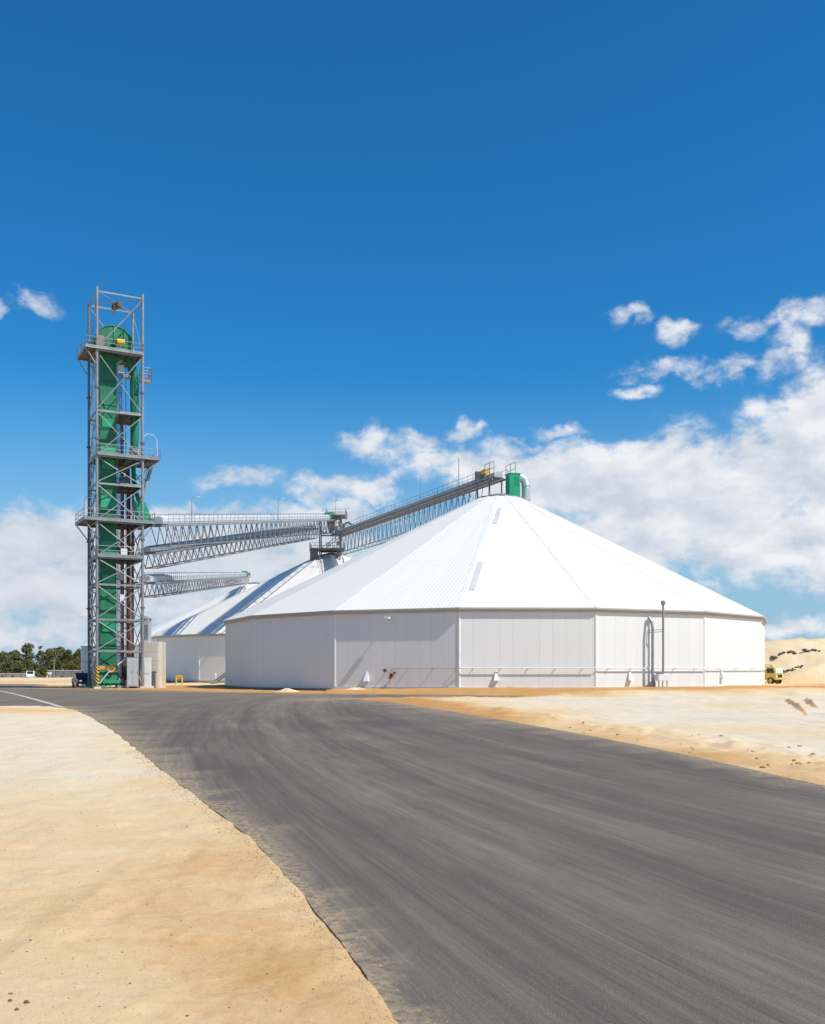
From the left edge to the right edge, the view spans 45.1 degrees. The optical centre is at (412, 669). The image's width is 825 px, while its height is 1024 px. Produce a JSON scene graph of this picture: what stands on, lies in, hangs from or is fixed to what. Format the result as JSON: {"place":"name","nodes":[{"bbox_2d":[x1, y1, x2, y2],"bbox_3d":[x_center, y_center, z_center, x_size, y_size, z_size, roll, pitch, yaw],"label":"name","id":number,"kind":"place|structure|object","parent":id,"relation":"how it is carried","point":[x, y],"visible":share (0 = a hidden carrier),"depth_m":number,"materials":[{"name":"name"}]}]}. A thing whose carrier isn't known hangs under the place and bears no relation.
{"place":"outdoors","nodes":[
{"label":"outdoors","id":0,"kind":"place"},
{"bbox_2d":[81,641,114,685],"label":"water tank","id":1,"kind":"object","parent":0,"point":[84,658],"visible":0.14,"depth_m":126.07,"materials":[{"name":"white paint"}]},
{"bbox_2d":[0,684,824,1023],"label":"road","id":2,"kind":"structure","parent":0,"point":[470,868],"depth_m":11.39,"materials":[{"name":"grey asphalt"}]},
{"bbox_2d":[1,691,62,706],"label":"road marking","id":3,"kind":"object","parent":2,"relation":"on","point":[35,699],"visible":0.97,"depth_m":67.21,"materials":[{"name":"white paint"}]},
{"bbox_2d":[0,670,824,1023],"bbox_3d":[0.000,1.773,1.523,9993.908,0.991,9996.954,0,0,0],"label":"ground","id":4,"kind":"structure","parent":0,"point":[140,852],"depth_m":10.42,"materials":[{"name":"beige sand"}]},
{"bbox_2d":[0,651,11,672],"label":"tree","id":5,"kind":"object","parent":4,"relation":"on","point":[4,656],"visible":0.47,"depth_m":266.91,"materials":[{"name":"green plant"}]},
{"bbox_2d":[0,659,17,672],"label":"tree","id":6,"kind":"object","parent":4,"relation":"on","point":[8,666],"visible":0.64,"depth_m":257.19,"materials":[{"name":"green plant"}]},
{"bbox_2d":[0,673,28,677],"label":"fence","id":7,"kind":"object","parent":4,"relation":"on","point":[20,675],"visible":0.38,"depth_m":249.97,"materials":[{"name":"metal"}]},
{"bbox_2d":[8,650,23,663],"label":"tree","id":8,"kind":"object","parent":4,"relation":"on","point":[16,655],"visible":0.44,"depth_m":270.67,"materials":[{"name":"green plant"}]},
{"bbox_2d":[12,663,27,672],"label":"bush","id":9,"kind":"object","parent":4,"relation":"on","point":[20,668],"visible":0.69,"depth_m":253.46,"materials":[{"name":"green plant"}]},
{"bbox_2d":[20,658,33,670],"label":"tree","id":10,"kind":"object","parent":4,"relation":"on","point":[28,663],"visible":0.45,"depth_m":259.59,"materials":[{"name":"green plant"}]},
{"bbox_2d":[21,643,36,662],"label":"tree","id":11,"kind":"object","parent":4,"relation":"on","point":[26,649],"visible":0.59,"depth_m":275.08,"materials":[{"name":"green plant"}]},
{"bbox_2d":[26,671,34,677],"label":"white van","id":12,"kind":"object","parent":4,"relation":"on","point":[30,673],"visible":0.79,"depth_m":236.65,"materials":[{"name":"paint"}]},
{"bbox_2d":[32,661,42,677],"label":"bush","id":13,"kind":"object","parent":4,"relation":"on","point":[36,665],"visible":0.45,"depth_m":263.27,"materials":[{"name":"green plant"}]},
{"bbox_2d":[35,646,44,665],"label":"tree","id":14,"kind":"object","parent":4,"relation":"on","point":[40,652],"visible":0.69,"depth_m":279.51,"materials":[{"name":"green plant"}]},
{"bbox_2d":[37,665,46,677],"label":"bush","id":15,"kind":"object","parent":4,"relation":"on","point":[42,669],"visible":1,"depth_m":239.58,"materials":[{"name":"green plant"}]},
{"bbox_2d":[41,648,58,671],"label":"tree","id":16,"kind":"object","parent":4,"relation":"on","point":[49,655],"visible":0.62,"depth_m":270.87,"materials":[{"name":"green plant"}]},
{"bbox_2d":[53,660,54,677],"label":"power pole","id":17,"kind":"object","parent":4,"relation":"on","point":[54,669],"visible":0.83,"depth_m":242.98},
{"bbox_2d":[47,657,62,670],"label":"tree","id":18,"kind":"object","parent":4,"relation":"on","point":[58,664],"visible":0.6,"depth_m":253.62,"materials":[{"name":"green plant"}]},
{"bbox_2d":[55,646,65,668],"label":"tree","id":19,"kind":"object","parent":4,"relation":"on","point":[61,650],"visible":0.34,"depth_m":275.17,"materials":[{"name":"green plant"}]},
{"bbox_2d":[48,670,80,677],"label":"fence","id":20,"kind":"object","parent":4,"relation":"on","point":[65,673],"visible":0.25,"depth_m":245.97,"materials":[{"name":"metal"}]},
{"bbox_2d":[60,649,71,669],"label":"tree","id":21,"kind":"object","parent":4,"relation":"on","point":[67,654],"visible":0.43,"depth_m":272.96,"materials":[{"name":"green plant"}]},
{"bbox_2d":[64,659,80,669],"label":"bush","id":22,"kind":"object","parent":4,"relation":"on","point":[70,666],"visible":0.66,"depth_m":251.78,"materials":[{"name":"green plant"}]},
{"bbox_2d":[71,648,80,669],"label":"tree","id":23,"kind":"object","parent":4,"relation":"on","point":[76,656],"visible":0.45,"depth_m":268.87,"materials":[{"name":"green plant"}]},
{"bbox_2d":[72,671,92,686],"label":"utility vehicle","id":24,"kind":"object","parent":4,"relation":"on","point":[81,677],"visible":0.66,"depth_m":121.38,"materials":[{"name":"blue paint"}]},
{"bbox_2d":[75,286,159,688],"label":"elevator tower","id":25,"kind":"structure","parent":4,"relation":"on","point":[89,351],"depth_m":112.23,"materials":[{"name":"metal"}]},
{"bbox_2d":[121,418,123,676],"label":"red pipe","id":26,"kind":"object","parent":25,"relation":"attached to","point":[122,563],"visible":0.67,"depth_m":114.08,"materials":[{"name":"metal"}]},
{"bbox_2d":[126,468,130,656],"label":"red pipe","id":27,"kind":"object","parent":25,"relation":"attached to","point":[128,579],"visible":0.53,"depth_m":114.59,"materials":[{"name":"metal"}]},
{"bbox_2d":[134,571,250,597],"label":"conveyor","id":28,"kind":"object","parent":25,"relation":"attached to","point":[160,579],"visible":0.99,"depth_m":147.29,"materials":[{"name":"metal"}]},
{"bbox_2d":[139,524,318,568],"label":"conveyor","id":29,"kind":"object","parent":25,"relation":"attached to","point":[153,550],"visible":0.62,"depth_m":134.18,"materials":[{"name":"metal"}]},
{"bbox_2d":[148,512,338,546],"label":"conveyor","id":30,"kind":"object","parent":25,"relation":"attached to","point":[165,521],"visible":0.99,"depth_m":136.14,"materials":[{"name":"metal"}]},
{"bbox_2d":[116,659,125,687],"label":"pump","id":31,"kind":"object","parent":4,"relation":"on","point":[121,683],"visible":0.98,"depth_m":112.54,"materials":[{"name":"metal"}]},
{"bbox_2d":[91,325,160,687],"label":"bucket elevator","id":32,"kind":"object","parent":4,"relation":"on","point":[107,661],"visible":0.79,"depth_m":112.55,"materials":[{"name":"green paint"}]},
{"bbox_2d":[123,657,138,685],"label":"switch cabinet","id":33,"kind":"object","parent":4,"relation":"on","point":[131,671],"visible":1,"depth_m":112.19,"materials":[{"name":"white metal"}]},
{"bbox_2d":[144,658,153,687],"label":"switch cabinet","id":34,"kind":"object","parent":4,"relation":"on","point":[147,672],"visible":0.8,"depth_m":113.28,"materials":[{"name":"grey metal"}]},
{"bbox_2d":[139,637,165,687],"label":"concrete bin","id":35,"kind":"object","parent":4,"relation":"on","point":[155,652],"visible":0.65,"depth_m":114.97,"materials":[{"name":"concrete"}]},
{"bbox_2d":[140,616,151,641],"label":"filter box","id":36,"kind":"object","parent":35,"relation":"on","point":[147,628],"visible":0.69,"depth_m":116.15,"materials":[{"name":"grey paint"}]},
{"bbox_2d":[151,671,155,687],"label":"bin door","id":37,"kind":"structure","parent":35,"relation":"in","point":[153,677],"depth_m":114.90,"materials":[{"name":"metal"}]},
{"bbox_2d":[175,675,182,684],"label":"pipe guard","id":38,"kind":"object","parent":4,"relation":"on","point":[179,676],"visible":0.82,"depth_m":139.92,"materials":[{"name":"yellow paint"}]},
{"bbox_2d":[124,582,259,656],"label":"grain silo","id":39,"kind":"object","parent":4,"relation":"on","point":[195,610],"visible":0.16,"depth_m":242.11,"materials":[{"name":"white paint"}]},
{"bbox_2d":[211,673,224,683],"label":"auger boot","id":40,"kind":"object","parent":4,"relation":"on","point":[219,678],"visible":0.54,"depth_m":146.07,"materials":[{"name":"metal"}]},
{"bbox_2d":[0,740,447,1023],"bbox_3d":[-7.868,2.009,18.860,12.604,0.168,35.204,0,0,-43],"label":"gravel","id":41,"kind":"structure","parent":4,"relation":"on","point":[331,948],"depth_m":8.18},
{"bbox_2d":[151,553,351,682],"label":"grain silo","id":42,"kind":"object","parent":4,"relation":"on","point":[195,648],"visible":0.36,"depth_m":168.07,"materials":[{"name":"white paint"}]},
{"bbox_2d":[309,509,352,566],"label":"transfer station","id":43,"kind":"object","parent":42,"relation":"on","point":[314,553],"visible":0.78,"depth_m":184.85,"materials":[{"name":"metal"}]},
{"bbox_2d":[275,688,298,691],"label":"sand heap","id":44,"kind":"object","parent":4,"relation":"on","point":[287,690],"visible":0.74,"depth_m":93.27,"materials":[{"name":"beige sand"}]},
{"bbox_2d":[346,687,364,689],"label":"sand heap","id":45,"kind":"object","parent":4,"relation":"on","point":[355,688],"visible":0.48,"depth_m":93.35,"materials":[{"name":"beige sand"}]},
{"bbox_2d":[222,493,767,690],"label":"grain silo","id":46,"kind":"object","parent":4,"relation":"on","point":[499,590],"visible":0.97,"depth_m":98.97,"materials":[{"name":"white paint"}]},
{"bbox_2d":[330,461,515,554],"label":"conveyor","id":47,"kind":"object","parent":46,"relation":"on","point":[479,481],"visible":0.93,"depth_m":152.10,"materials":[{"name":"metal"}]},
{"bbox_2d":[420,475,426,500],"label":"light pole","id":48,"kind":"object","parent":47,"relation":"attached to","point":[420,486],"visible":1,"depth_m":146.79,"materials":[{"name":"metal"}]},
{"bbox_2d":[505,473,520,495],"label":"discharge box","id":49,"kind":"object","parent":46,"relation":"on","point":[512,483],"visible":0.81,"depth_m":124.89,"materials":[{"name":"green paint"}]},
{"bbox_2d":[520,473,531,502],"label":"exhaust duct","id":50,"kind":"object","parent":46,"relation":"on","point":[525,483],"visible":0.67,"depth_m":126.18,"materials":[{"name":"metal"}]},
{"bbox_2d":[648,600,667,686],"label":"pipe","id":51,"kind":"object","parent":4,"relation":"on","point":[660,676],"visible":0.94,"depth_m":95.47,"materials":[{"name":"white metal"}]},
{"bbox_2d":[765,665,785,683],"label":"tipper truck","id":52,"kind":"object","parent":4,"relation":"on","point":[773,674],"visible":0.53,"depth_m":129.83,"materials":[{"name":"yellow paint"}]},
{"bbox_2d":[784,698,809,714],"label":"sand ridge","id":53,"kind":"structure","parent":4,"relation":"on","point":[798,706],"depth_m":55.07,"materials":[{"name":"beige sand"}]},
{"bbox_2d":[802,698,819,707],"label":"sand ridge","id":54,"kind":"structure","parent":4,"relation":"on","point":[809,702],"depth_m":60.69,"materials":[{"name":"beige sand"}]},
{"bbox_2d":[0,0,824,668],"label":"sky","id":55,"kind":"structure","parent":0,"point":[372,248],"materials":[{"name":"blue"}]},
{"bbox_2d":[765,637,824,683],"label":"sand hill","id":56,"kind":"structure","parent":0,"point":[811,670],"depth_m":150.86,"materials":[{"name":"beige sand"}]}
]}

